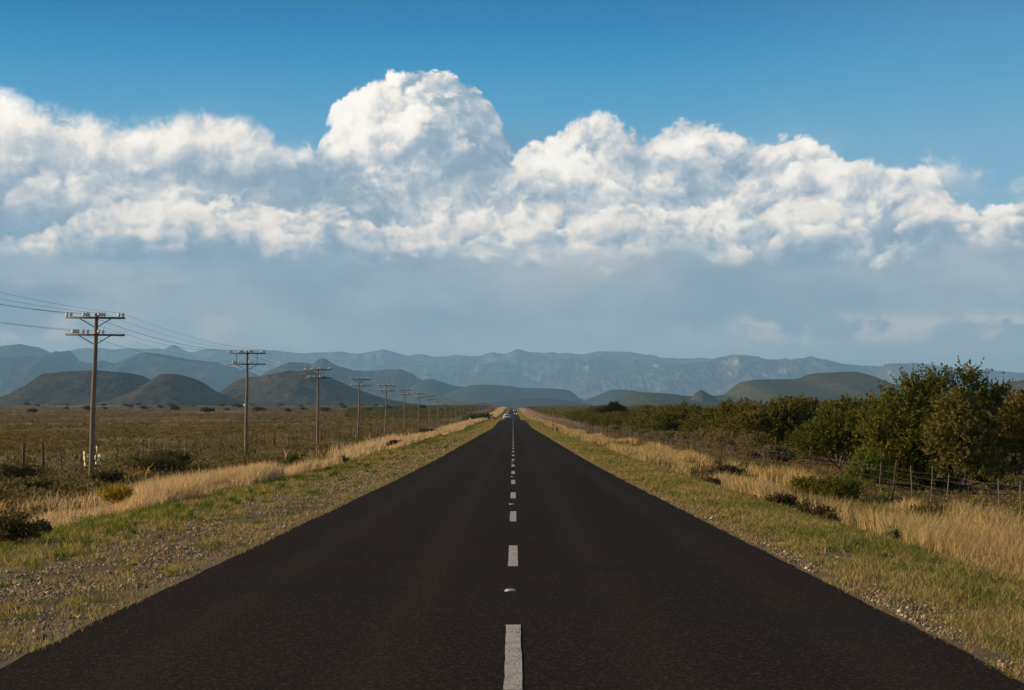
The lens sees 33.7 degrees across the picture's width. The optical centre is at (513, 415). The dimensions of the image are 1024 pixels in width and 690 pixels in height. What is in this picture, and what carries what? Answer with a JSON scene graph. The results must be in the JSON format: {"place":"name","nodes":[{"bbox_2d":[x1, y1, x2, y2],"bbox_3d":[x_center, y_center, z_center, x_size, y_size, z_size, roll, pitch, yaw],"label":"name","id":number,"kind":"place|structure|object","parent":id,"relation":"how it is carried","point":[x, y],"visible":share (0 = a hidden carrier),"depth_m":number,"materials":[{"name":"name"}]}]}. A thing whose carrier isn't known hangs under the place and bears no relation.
{"place":"outdoors","nodes":[
{"label":"outdoors","id":0,"kind":"place"},
{"bbox_2d":[0,344,50,357],"bbox_3d":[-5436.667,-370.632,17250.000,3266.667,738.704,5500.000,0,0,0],"label":"hills","id":1,"kind":"structure","parent":0,"point":[10,351],"depth_m":17277.81,"materials":[{"name":"blue stone"}]},
{"bbox_2d":[0,370,149,405],"bbox_3d":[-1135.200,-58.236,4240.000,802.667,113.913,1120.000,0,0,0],"label":"hills","id":2,"kind":"structure","parent":0,"point":[65,388],"depth_m":4057.58,"materials":[{"name":"stone"}]},
{"bbox_2d":[0,351,258,395],"bbox_3d":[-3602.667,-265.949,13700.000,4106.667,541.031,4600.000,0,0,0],"label":"hills","id":3,"kind":"structure","parent":0,"point":[16,372],"depth_m":13556.02,"materials":[{"name":"blue stone"}]},
{"bbox_2d":[96,374,265,405],"bbox_3d":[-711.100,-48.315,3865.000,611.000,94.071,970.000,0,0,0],"label":"hills","id":4,"kind":"structure","parent":0,"point":[168,389],"depth_m":3732.23,"materials":[{"name":"green plant"}]},
{"bbox_2d":[219,370,412,405],"bbox_3d":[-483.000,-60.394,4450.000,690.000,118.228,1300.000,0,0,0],"label":"hills","id":5,"kind":"structure","parent":0,"point":[283,389],"depth_m":4252.89,"materials":[{"name":"grey stone"}]},
{"bbox_2d":[262,358,421,398],"bbox_3d":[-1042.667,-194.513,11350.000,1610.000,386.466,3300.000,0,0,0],"label":"hills","id":6,"kind":"structure","parent":0,"point":[400,379],"depth_m":11202.63,"materials":[{"name":"stone"}]},
{"bbox_2d":[62,345,712,375],"bbox_3d":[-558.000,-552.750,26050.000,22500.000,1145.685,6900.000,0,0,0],"label":"hills","id":7,"kind":"structure","parent":0,"point":[382,359],"depth_m":26495.26,"materials":[{"name":"stone"}]},
{"bbox_2d":[390,379,463,404],"bbox_3d":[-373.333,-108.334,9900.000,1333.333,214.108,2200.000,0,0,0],"label":"hills","id":8,"kind":"structure","parent":0,"point":[433,387],"depth_m":9752.78,"materials":[{"name":"grey stone"}]},
{"bbox_2d":[421,385,583,405],"bbox_3d":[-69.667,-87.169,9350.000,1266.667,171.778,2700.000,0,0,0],"label":"hills","id":9,"kind":"structure","parent":0,"point":[471,394],"depth_m":9200.48,"materials":[{"name":"stone"}]},
{"bbox_2d":[0,409,1023,689],"bbox_3d":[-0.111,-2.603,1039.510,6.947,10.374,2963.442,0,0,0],"label":"road","id":10,"kind":"structure","parent":0,"point":[406,581],"depth_m":14.94,"materials":[{"name":"black asphalt"}]},
{"bbox_2d":[503,431,521,689],"bbox_3d":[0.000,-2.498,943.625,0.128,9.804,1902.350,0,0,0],"label":"road markings","id":11,"kind":"object","parent":10,"relation":"on","point":[513,668],"visible":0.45,"depth_m":12.32,"materials":[{"name":"paint"}]},
{"bbox_2d":[0,405,1023,682],"bbox_3d":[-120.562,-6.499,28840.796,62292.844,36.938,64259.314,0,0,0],"label":"ground","id":12,"kind":"structure","parent":0,"point":[976,653],"depth_m":24.46,"materials":[{"name":"green plant"}]},
{"bbox_2d":[0,460,46,481],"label":"roadside shrub","id":13,"kind":"object","parent":12,"relation":"on","point":[15,470],"visible":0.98,"depth_m":61.77,"materials":[{"name":"green plant"}]},
{"bbox_2d":[0,510,51,545],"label":"roadside shrub","id":14,"kind":"object","parent":12,"relation":"on","point":[13,528],"visible":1,"depth_m":26.39,"materials":[{"name":"green plant"}]},
{"bbox_2d":[13,476,55,488],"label":"roadside shrub","id":15,"kind":"object","parent":12,"relation":"on","point":[40,483],"visible":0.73,"depth_m":54.88,"materials":[{"name":"green plant"}]},
{"bbox_2d":[26,517,53,535],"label":"roadside shrub","id":16,"kind":"object","parent":12,"relation":"on","point":[46,525],"visible":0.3,"depth_m":30.51,"materials":[{"name":"green plant"}]},
{"bbox_2d":[83,446,104,467],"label":"prickly pear","id":17,"kind":"object","parent":12,"relation":"on","point":[99,457],"visible":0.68,"depth_m":81.97,"materials":[{"name":"green plant"}]},
{"bbox_2d":[65,312,124,475],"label":"telephone pole","id":18,"kind":"object","parent":12,"relation":"on","point":[96,317],"visible":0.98,"depth_m":66.31,"materials":[{"name":"brown wood"}]},
{"bbox_2d":[4,323,396,394],"bbox_3d":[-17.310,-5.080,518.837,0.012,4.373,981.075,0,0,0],"label":"telephone wire","id":19,"kind":"object","parent":18,"relation":"attached to","point":[144,352],"visible":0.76,"depth_m":75.95,"materials":[{"name":"black metal"}]},
{"bbox_2d":[3,299,420,392],"bbox_3d":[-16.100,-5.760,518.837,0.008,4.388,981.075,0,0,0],"label":"telephone wire","id":20,"kind":"object","parent":18,"relation":"attached to","point":[157,332],"visible":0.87,"depth_m":71.01,"materials":[{"name":"black metal"}]},
{"bbox_2d":[0,304,441,399],"bbox_3d":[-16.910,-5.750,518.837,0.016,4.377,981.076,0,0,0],"label":"telephone wire","id":21,"kind":"object","parent":18,"relation":"attached to","point":[168,341],"visible":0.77,"depth_m":79.79,"materials":[{"name":"black metal"}]},
{"bbox_2d":[2,304,450,401],"bbox_3d":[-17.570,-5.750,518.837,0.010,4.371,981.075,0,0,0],"label":"telephone wire","id":22,"kind":"object","parent":18,"relation":"attached to","point":[188,348],"visible":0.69,"depth_m":85.68,"materials":[{"name":"black metal"}]},
{"bbox_2d":[0,292,478,402],"bbox_3d":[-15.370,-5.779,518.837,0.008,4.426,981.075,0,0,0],"label":"telephone wire","id":23,"kind":"object","parent":18,"relation":"attached to","point":[163,328],"visible":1,"depth_m":68.42,"materials":[{"name":"black metal"}]},
{"bbox_2d":[90,469,132,482],"bbox_3d":[-14.853,2.353,62.002,1.332,0.804,1.572,0,0,38],"label":"roadside shrub","id":24,"kind":"object","parent":12,"relation":"on","point":[113,475],"visible":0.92,"depth_m":61.65,"materials":[{"name":"green plant"}]},
{"bbox_2d":[96,483,136,505],"bbox_3d":[-10.667,2.272,45.394,1.126,1.002,1.022,0,0,0],"label":"roadside shrub","id":25,"kind":"object","parent":12,"relation":"on","point":[121,493],"visible":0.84,"depth_m":45.20,"materials":[{"name":"yellow plant"}]},
{"bbox_2d":[123,452,187,472],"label":"roadside shrub","id":26,"kind":"object","parent":12,"relation":"on","point":[160,463],"visible":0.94,"depth_m":71.67,"materials":[{"name":"green plant"}]},
{"bbox_2d":[146,448,195,464],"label":"roadside shrub","id":27,"kind":"object","parent":12,"relation":"on","point":[171,454],"visible":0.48,"depth_m":77.44,"materials":[{"name":"green plant"}]},
{"bbox_2d":[200,407,214,412],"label":"plain bush","id":28,"kind":"object","parent":12,"relation":"on","point":[209,409],"visible":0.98,"depth_m":914.75,"materials":[{"name":"green plant"}]},
{"bbox_2d":[0,412,476,475],"bbox_3d":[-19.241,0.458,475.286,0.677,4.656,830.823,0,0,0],"label":"wire fence","id":29,"kind":"object","parent":12,"relation":"on","point":[42,450],"visible":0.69,"depth_m":111.72,"materials":[{"name":"grey wood"}]},
{"bbox_2d":[228,350,265,454],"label":"telephone pole","id":30,"kind":"object","parent":12,"relation":"on","point":[246,415],"visible":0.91,"depth_m":104.41,"materials":[{"name":"brown wood"}]},
{"bbox_2d":[0,405,496,520],"bbox_3d":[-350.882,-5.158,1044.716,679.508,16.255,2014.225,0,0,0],"label":"scrub cover","id":31,"kind":"object","parent":12,"relation":"on","point":[10,508],"visible":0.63,"depth_m":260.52,"materials":[{"name":"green plant"}]},
{"bbox_2d":[0,406,505,541],"bbox_3d":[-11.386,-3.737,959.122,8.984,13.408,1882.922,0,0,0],"label":"golden grass","id":32,"kind":"structure","parent":12,"relation":"on","point":[179,487],"depth_m":53.07,"materials":[{"name":"beige plant"}]},
{"bbox_2d":[282,454,301,465],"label":"roadside shrub","id":33,"kind":"object","parent":12,"relation":"on","point":[292,459],"visible":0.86,"depth_m":87.68,"materials":[{"name":"green plant"}]},
{"bbox_2d":[304,367,331,444],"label":"telephone pole","id":34,"kind":"object","parent":12,"relation":"on","point":[317,419],"visible":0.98,"depth_m":142.52,"materials":[{"name":"brown wood"}]},
{"bbox_2d":[318,454,349,462],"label":"roadside shrub","id":35,"kind":"object","parent":12,"relation":"on","point":[344,458],"visible":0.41,"depth_m":79.49,"materials":[{"name":"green plant"}]},
{"bbox_2d":[349,377,370,438],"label":"telephone pole","id":36,"kind":"object","parent":12,"relation":"on","point":[359,379],"visible":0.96,"depth_m":180.61,"materials":[{"name":"brown wood"}]},
{"bbox_2d":[377,384,394,432],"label":"telephone pole","id":37,"kind":"object","parent":12,"relation":"on","point":[386,385],"visible":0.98,"depth_m":218.71,"materials":[{"name":"brown wood"}]},
{"bbox_2d":[397,389,411,431],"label":"telephone pole","id":38,"kind":"object","parent":12,"relation":"on","point":[404,394],"visible":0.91,"depth_m":256.80,"materials":[{"name":"brown wood"}]},
{"bbox_2d":[344,404,490,419],"bbox_3d":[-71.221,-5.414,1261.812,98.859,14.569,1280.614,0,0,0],"label":"distant bushes","id":39,"kind":"object","parent":12,"relation":"on","point":[410,410],"visible":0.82,"depth_m":912.51,"materials":[{"name":"green plant"}]},
{"bbox_2d":[412,392,425,428],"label":"telephone pole","id":40,"kind":"object","parent":12,"relation":"on","point":[418,404],"visible":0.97,"depth_m":294.90,"materials":[{"name":"brown wood"}]},
{"bbox_2d":[461,412,481,420],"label":"roadside shrub","id":41,"kind":"object","parent":12,"relation":"on","point":[472,416],"visible":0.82,"depth_m":519.00,"materials":[{"name":"green plant"}]},
{"bbox_2d":[474,412,494,419],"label":"roadside shrub","id":42,"kind":"object","parent":12,"relation":"on","point":[485,416],"visible":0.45,"depth_m":560.67,"materials":[{"name":"green plant"}]},
{"bbox_2d":[587,413,606,426],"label":"thorn bush","id":43,"kind":"object","parent":12,"relation":"on","point":[594,419],"visible":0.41,"depth_m":313.91,"materials":[{"name":"green plant"}]},
{"bbox_2d":[595,401,627,414],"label":"thorn tree","id":44,"kind":"object","parent":12,"relation":"on","point":[615,406],"visible":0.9,"depth_m":329.36,"materials":[{"name":"green plant"}]},
{"bbox_2d":[628,403,657,414],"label":"thorn bush","id":45,"kind":"object","parent":12,"relation":"on","point":[646,406],"visible":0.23,"depth_m":350.92,"materials":[{"name":"green plant"}]},
{"bbox_2d":[526,404,766,421],"bbox_3d":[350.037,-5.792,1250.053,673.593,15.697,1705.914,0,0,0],"label":"distant thicket","id":46,"kind":"object","parent":12,"relation":"on","point":[558,410],"visible":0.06,"depth_m":1200.36,"materials":[{"name":"green plant"}]},
{"bbox_2d":[643,409,683,439],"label":"thorn bush","id":47,"kind":"object","parent":12,"relation":"on","point":[667,416],"visible":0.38,"depth_m":187.09,"materials":[{"name":"green plant"}]},
{"bbox_2d":[645,414,684,440],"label":"thorn bush","id":48,"kind":"object","parent":12,"relation":"on","point":[663,423],"visible":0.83,"depth_m":182.48,"materials":[{"name":"green plant"}]},
{"bbox_2d":[660,431,676,442],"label":"dry shrub","id":49,"kind":"object","parent":12,"relation":"on","point":[669,434],"visible":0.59,"depth_m":164.47,"materials":[{"name":"brown plant"}]},
{"bbox_2d":[660,404,689,428],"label":"thorn bush","id":50,"kind":"object","parent":12,"relation":"on","point":[681,408],"visible":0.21,"depth_m":244.05,"materials":[{"name":"green plant"}]},
{"bbox_2d":[671,418,691,432],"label":"thorn bush","id":51,"kind":"object","parent":12,"relation":"on","point":[682,426],"visible":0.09,"depth_m":172.44,"materials":[{"name":"green plant"}]},
{"bbox_2d":[673,431,690,443],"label":"dry shrub","id":52,"kind":"object","parent":12,"relation":"on","point":[681,436],"visible":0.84,"depth_m":155.02,"materials":[{"name":"brown plant"}]},
{"bbox_2d":[683,424,704,434],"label":"thorn bush","id":53,"kind":"object","parent":12,"relation":"on","point":[694,427],"visible":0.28,"depth_m":160.30,"materials":[{"name":"green plant"}]},
{"bbox_2d":[683,409,707,426],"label":"thorn bush","id":54,"kind":"object","parent":12,"relation":"on","point":[700,412],"visible":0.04,"depth_m":180.70,"materials":[{"name":"green plant"}]},
{"bbox_2d":[678,411,716,427],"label":"thorn bush","id":55,"kind":"object","parent":12,"relation":"on","point":[694,419],"visible":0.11,"depth_m":168.73,"materials":[{"name":"green plant"}]},
{"bbox_2d":[687,431,711,449],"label":"dry shrub","id":56,"kind":"object","parent":12,"relation":"on","point":[698,437],"visible":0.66,"depth_m":139.72,"materials":[{"name":"brown plant"}]},
{"bbox_2d":[699,410,720,429],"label":"thorn bush","id":57,"kind":"object","parent":12,"relation":"on","point":[707,417],"visible":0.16,"depth_m":156.14,"materials":[{"name":"green plant"}]},
{"bbox_2d":[702,476,722,486],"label":"roadside shrub","id":58,"kind":"object","parent":12,"relation":"on","point":[713,480],"visible":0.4,"depth_m":57.69,"materials":[{"name":"green plant"}]},
{"bbox_2d":[699,432,734,456],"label":"dry shrub","id":59,"kind":"object","parent":12,"relation":"on","point":[708,444],"visible":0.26,"depth_m":115.38,"materials":[{"name":"brown plant"}]},
{"bbox_2d":[705,412,739,433],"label":"thorn bush","id":60,"kind":"object","parent":12,"relation":"on","point":[719,422],"visible":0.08,"depth_m":138.87,"materials":[{"name":"green plant"}]},
{"bbox_2d":[709,464,743,475],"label":"roadside shrub","id":61,"kind":"object","parent":12,"relation":"on","point":[730,468],"visible":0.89,"depth_m":82.03,"materials":[{"name":"green plant"}]},
{"bbox_2d":[707,429,748,456],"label":"dry shrub","id":62,"kind":"object","parent":12,"relation":"on","point":[727,439],"visible":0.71,"depth_m":111.32,"materials":[{"name":"brown plant"}]},
{"bbox_2d":[703,405,763,440],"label":"thorn bush","id":63,"kind":"object","parent":12,"relation":"on","point":[728,424],"visible":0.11,"depth_m":126.21,"materials":[{"name":"green plant"}]},
{"bbox_2d":[710,397,757,418],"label":"thorn bush","id":64,"kind":"object","parent":12,"relation":"on","point":[722,408],"visible":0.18,"depth_m":160.18,"materials":[{"name":"green plant"}]},
{"bbox_2d":[724,400,766,416],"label":"thorn bush","id":65,"kind":"object","parent":12,"relation":"on","point":[744,408],"visible":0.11,"depth_m":143.61,"materials":[{"name":"green plant"}]},
{"bbox_2d":[742,448,766,462],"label":"dry shrub","id":66,"kind":"object","parent":12,"relation":"on","point":[747,453],"visible":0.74,"depth_m":101.42,"materials":[{"name":"brown plant"}]},
{"bbox_2d":[732,431,780,460],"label":"dry shrub","id":67,"kind":"object","parent":12,"relation":"on","point":[743,440],"visible":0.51,"depth_m":105.57,"materials":[{"name":"brown plant"}]},
{"bbox_2d":[519,408,1023,579],"bbox_3d":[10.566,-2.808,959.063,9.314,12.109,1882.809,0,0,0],"label":"golden grass","id":68,"kind":"structure","parent":12,"relation":"on","point":[959,532],"depth_m":39.05,"materials":[{"name":"beige plant"}]},
{"bbox_2d":[754,424,794,459],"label":"thorn bush","id":69,"kind":"object","parent":12,"relation":"on","point":[766,441],"visible":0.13,"depth_m":102.86,"materials":[{"name":"green plant"}]},
{"bbox_2d":[730,396,820,462],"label":"thorn tree","id":70,"kind":"object","parent":12,"relation":"on","point":[783,416],"visible":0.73,"depth_m":99.36,"materials":[{"name":"green plant"}]},
{"bbox_2d":[755,442,795,464],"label":"dry shrub","id":71,"kind":"object","parent":12,"relation":"on","point":[770,450],"visible":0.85,"depth_m":94.73,"materials":[{"name":"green plant"}]},
{"bbox_2d":[536,413,1023,524],"bbox_3d":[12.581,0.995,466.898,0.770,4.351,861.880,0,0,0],"label":"wire fence","id":72,"kind":"object","parent":12,"relation":"on","point":[573,423],"visible":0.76,"depth_m":84.80,"materials":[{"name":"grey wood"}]},
{"bbox_2d":[763,492,798,507],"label":"roadside shrub","id":73,"kind":"object","parent":12,"relation":"on","point":[785,499],"visible":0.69,"depth_m":41.83,"materials":[{"name":"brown plant"}]},
{"bbox_2d":[553,420,1023,542],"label":"scrub cover","id":74,"kind":"object","parent":12,"relation":"on","point":[980,498],"visible":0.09,"depth_m":65.48,"materials":[{"name":"beige plant"}]},
{"bbox_2d":[766,425,812,463],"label":"thorn bush","id":75,"kind":"object","parent":12,"relation":"on","point":[781,436],"visible":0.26,"depth_m":99.00,"materials":[{"name":"green plant"}]},
{"bbox_2d":[755,392,828,413],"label":"thorn bush","id":76,"kind":"object","parent":12,"relation":"on","point":[807,403],"visible":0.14,"depth_m":126.78,"materials":[{"name":"green plant"}]},
{"bbox_2d":[785,473,828,497],"bbox_3d":[10.182,2.568,58.188,1.555,1.163,2.080,0,0,0],"label":"roadside shrub","id":77,"kind":"object","parent":12,"relation":"on","point":[810,484],"visible":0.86,"depth_m":57.91,"materials":[{"name":"green plant"}]},
{"bbox_2d":[795,446,818,463],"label":"dry shrub","id":78,"kind":"object","parent":12,"relation":"on","point":[809,455],"visible":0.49,"depth_m":96.57,"materials":[{"name":"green plant"}]},
{"bbox_2d":[792,497,831,512],"bbox_3d":[6.792,2.231,38.524,1.006,0.787,1.105,0,0,0],"label":"roadside shrub","id":79,"kind":"object","parent":12,"relation":"on","point":[805,507],"visible":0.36,"depth_m":38.23,"materials":[{"name":"brown plant"}]},
{"bbox_2d":[784,419,855,467],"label":"thorn bush","id":80,"kind":"object","parent":12,"relation":"on","point":[790,443],"visible":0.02,"depth_m":91.35,"materials":[{"name":"green plant"}]},
{"bbox_2d":[807,502,840,518],"bbox_3d":[6.602,2.228,35.979,0.979,0.752,0.727,0,0,-34],"label":"roadside shrub","id":81,"kind":"object","parent":12,"relation":"on","point":[819,510],"visible":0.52,"depth_m":35.80,"materials":[{"name":"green plant"}]},
{"bbox_2d":[822,511,841,523],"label":"roadside shrub","id":82,"kind":"object","parent":12,"relation":"on","point":[831,516],"visible":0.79,"depth_m":33.39,"materials":[{"name":"brown plant"}]},
{"bbox_2d":[809,398,858,414],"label":"thorn bush","id":83,"kind":"object","parent":12,"relation":"on","point":[819,405],"visible":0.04,"depth_m":119.51,"materials":[{"name":"green plant"}]},
{"bbox_2d":[807,396,861,464],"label":"thorn bush","id":84,"kind":"object","parent":12,"relation":"on","point":[834,406],"visible":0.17,"depth_m":95.11,"materials":[{"name":"green plant"}]},
{"bbox_2d":[816,472,864,502],"bbox_3d":[10.875,2.515,55.944,1.588,1.279,1.879,0,0,0],"label":"roadside shrub","id":85,"kind":"object","parent":12,"relation":"on","point":[840,487],"visible":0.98,"depth_m":55.76,"materials":[{"name":"green plant"}]},
{"bbox_2d":[789,404,905,476],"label":"thorn tree","id":86,"kind":"object","parent":12,"relation":"on","point":[822,436],"visible":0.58,"depth_m":73.38,"materials":[{"name":"green plant"}]},
{"bbox_2d":[827,394,876,410],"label":"thorn bush","id":87,"kind":"object","parent":12,"relation":"on","point":[856,399],"visible":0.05,"depth_m":104.57,"materials":[{"name":"green plant"}]},
{"bbox_2d":[840,444,896,492],"bbox_3d":[13.009,2.056,61.969,2.005,1.986,1.372,0,0,0],"label":"leafy bush","id":88,"kind":"object","parent":12,"relation":"on","point":[872,459],"visible":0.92,"depth_m":61.81,"materials":[{"name":"green plant"}]},
{"bbox_2d":[881,525,902,541],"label":"roadside shrub","id":89,"kind":"object","parent":12,"relation":"on","point":[893,533],"visible":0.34,"depth_m":28.36,"materials":[{"name":"green plant"}]},
{"bbox_2d":[905,501,957,518],"bbox_3d":[10.899,2.642,43.995,1.489,0.831,1.313,0,0,0],"label":"roadside shrub","id":90,"kind":"object","parent":12,"relation":"on","point":[934,510],"visible":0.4,"depth_m":43.92,"materials":[{"name":"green plant"}]},
{"bbox_2d":[840,356,1023,490],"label":"thorn tree","id":91,"kind":"object","parent":12,"relation":"on","point":[907,418],"visible":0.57,"depth_m":65.46,"materials":[{"name":"green plant"}]},
{"bbox_2d":[919,382,1005,493],"bbox_3d":[16.356,0.913,61.506,3.017,4.237,2.488,0,0,0],"label":"thorn tree","id":92,"kind":"object","parent":12,"relation":"on","point":[956,431],"visible":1,"depth_m":61.15,"materials":[{"name":"green plant"}]},
{"bbox_2d":[984,406,1017,445],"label":"thorn bush","id":93,"kind":"object","parent":12,"relation":"on","point":[1015,416],"visible":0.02,"depth_m":77.52,"materials":[{"name":"green plant"}]},
{"bbox_2d":[983,521,1023,539],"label":"roadside shrub","id":94,"kind":"object","parent":12,"relation":"on","point":[1010,528],"visible":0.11,"depth_m":34.39,"materials":[{"name":"beige plant"}]},
{"bbox_2d":[988,385,1023,462],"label":"thorn tree","id":95,"kind":"object","parent":12,"relation":"on","point":[1016,400],"visible":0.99,"depth_m":61.85,"materials":[{"name":"green plant"}]},
{"bbox_2d":[998,401,1023,475],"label":"thorn bush","id":96,"kind":"object","parent":12,"relation":"on","point":[1019,469],"visible":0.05,"depth_m":79.36,"materials":[{"name":"green plant"}]},
{"bbox_2d":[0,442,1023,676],"bbox_3d":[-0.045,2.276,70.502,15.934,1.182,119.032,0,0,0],"label":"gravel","id":97,"kind":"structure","parent":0,"point":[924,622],"depth_m":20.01,"materials":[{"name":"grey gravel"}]},
{"bbox_2d":[0,0,1023,372],"label":"sky","id":98,"kind":"structure","parent":0,"point":[839,181],"materials":[{"name":"blue"}]},
{"bbox_2d":[452,399,594,408],"bbox_3d":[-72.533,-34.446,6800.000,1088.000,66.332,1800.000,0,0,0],"label":"hills","id":99,"kind":"structure","parent":0,"point":[517,404],"depth_m":6631.69,"materials":[{"name":"stone"}]},
{"bbox_2d":[380,355,670,388],"bbox_3d":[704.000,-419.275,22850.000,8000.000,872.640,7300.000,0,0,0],"label":"hills","id":100,"kind":"structure","parent":0,"point":[559,373],"depth_m":23006.27,"materials":[{"name":"blue stone"}]},
{"bbox_2d":[580,390,637,405],"bbox_3d":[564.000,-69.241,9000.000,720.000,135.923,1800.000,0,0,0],"label":"hills","id":101,"kind":"structure","parent":0,"point":[606,397],"depth_m":8850.80,"materials":[{"name":"stone"}]},
{"bbox_2d":[690,390,717,401],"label":"hills","id":102,"kind":"structure","parent":0,"point":[701,395],"depth_m":4679.49,"materials":[{"name":"grey stone"}]},
{"bbox_2d":[562,354,881,399],"bbox_3d":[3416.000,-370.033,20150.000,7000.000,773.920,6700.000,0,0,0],"label":"hills","id":103,"kind":"structure","parent":0,"point":[720,376],"depth_m":20070.17,"materials":[{"name":"stone"}]},
{"bbox_2d":[603,372,918,406],"bbox_3d":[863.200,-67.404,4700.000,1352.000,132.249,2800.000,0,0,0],"label":"hills","id":104,"kind":"structure","parent":0,"point":[821,387],"depth_m":4767.44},
{"bbox_2d":[875,363,1023,395],"bbox_3d":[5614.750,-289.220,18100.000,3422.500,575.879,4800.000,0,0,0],"label":"hills","id":105,"kind":"structure","parent":0,"point":[886,371],"depth_m":18160.23,"materials":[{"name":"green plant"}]},
{"bbox_2d":[988,380,1023,401],"bbox_3d":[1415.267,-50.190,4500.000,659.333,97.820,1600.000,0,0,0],"label":"hills","id":106,"kind":"structure","parent":0,"point":[1019,384],"depth_m":4514.56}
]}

